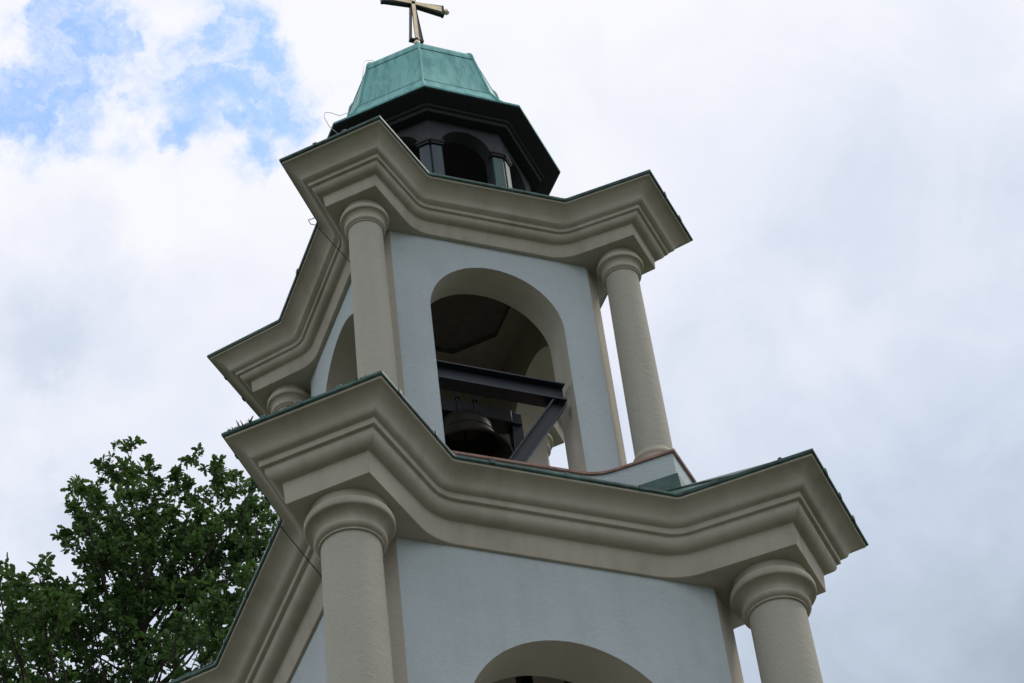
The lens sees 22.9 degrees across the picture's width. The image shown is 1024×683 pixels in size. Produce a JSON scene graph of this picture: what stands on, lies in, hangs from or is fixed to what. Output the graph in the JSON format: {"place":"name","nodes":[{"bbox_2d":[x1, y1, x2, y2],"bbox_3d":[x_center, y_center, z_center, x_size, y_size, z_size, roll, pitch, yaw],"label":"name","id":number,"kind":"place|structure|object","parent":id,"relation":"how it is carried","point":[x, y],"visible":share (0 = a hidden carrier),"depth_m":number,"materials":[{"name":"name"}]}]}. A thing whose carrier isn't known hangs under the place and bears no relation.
{"place":"outdoors","nodes":[
{"label":"outdoors","id":0,"kind":"place"},
{"bbox_2d":[0,0,1023,682],"label":"sky","id":1,"kind":"structure","parent":0,"point":[845,178],"materials":[{"name":"white"}]},
{"bbox_2d":[168,0,868,682],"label":"bell tower","id":2,"kind":"structure","parent":0,"point":[406,544],"depth_m":20.15,"materials":[{"name":"beige paint"}]},
{"bbox_2d":[227,375,365,430],"bbox_3d":[-1.632,0.463,18.927,1.210,0.064,0.077,-21,-45,13],"label":"moss","id":3,"kind":"object","parent":2,"relation":"on","point":[249,421],"visible":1,"depth_m":19.01,"materials":[{"name":"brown plant"}]},
{"bbox_2d":[436,360,566,461],"bbox_3d":[-0.410,1.171,22.256,1.205,1.555,2.080,11,-47,-18],"label":"steel support","id":4,"kind":"object","parent":2,"relation":"attached to","point":[506,386],"visible":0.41,"depth_m":21.73,"materials":[{"name":"grey metal"}]},
{"bbox_2d":[440,394,512,458],"bbox_3d":[-0.418,0.830,22.607,0.809,0.740,0.809,-24,-46,16],"label":"bell","id":5,"kind":"object","parent":4,"relation":"hanging from","point":[473,427],"visible":0.57,"depth_m":22.66,"materials":[{"name":"brown metal"}]},
{"bbox_2d":[515,676,571,682],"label":"steel support","id":6,"kind":"object","parent":2,"relation":"attached to","point":[523,679],"depth_m":19.61,"materials":[{"name":"black metal"}]},
{"label":"pavement","id":7,"kind":"structure","parent":0,"visible":0},
{"bbox_2d":[0,435,277,682],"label":"oak tree","id":8,"kind":"object","parent":7,"relation":"on","point":[128,607],"visible":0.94,"depth_m":30.38,"materials":[{"name":"green plant"}]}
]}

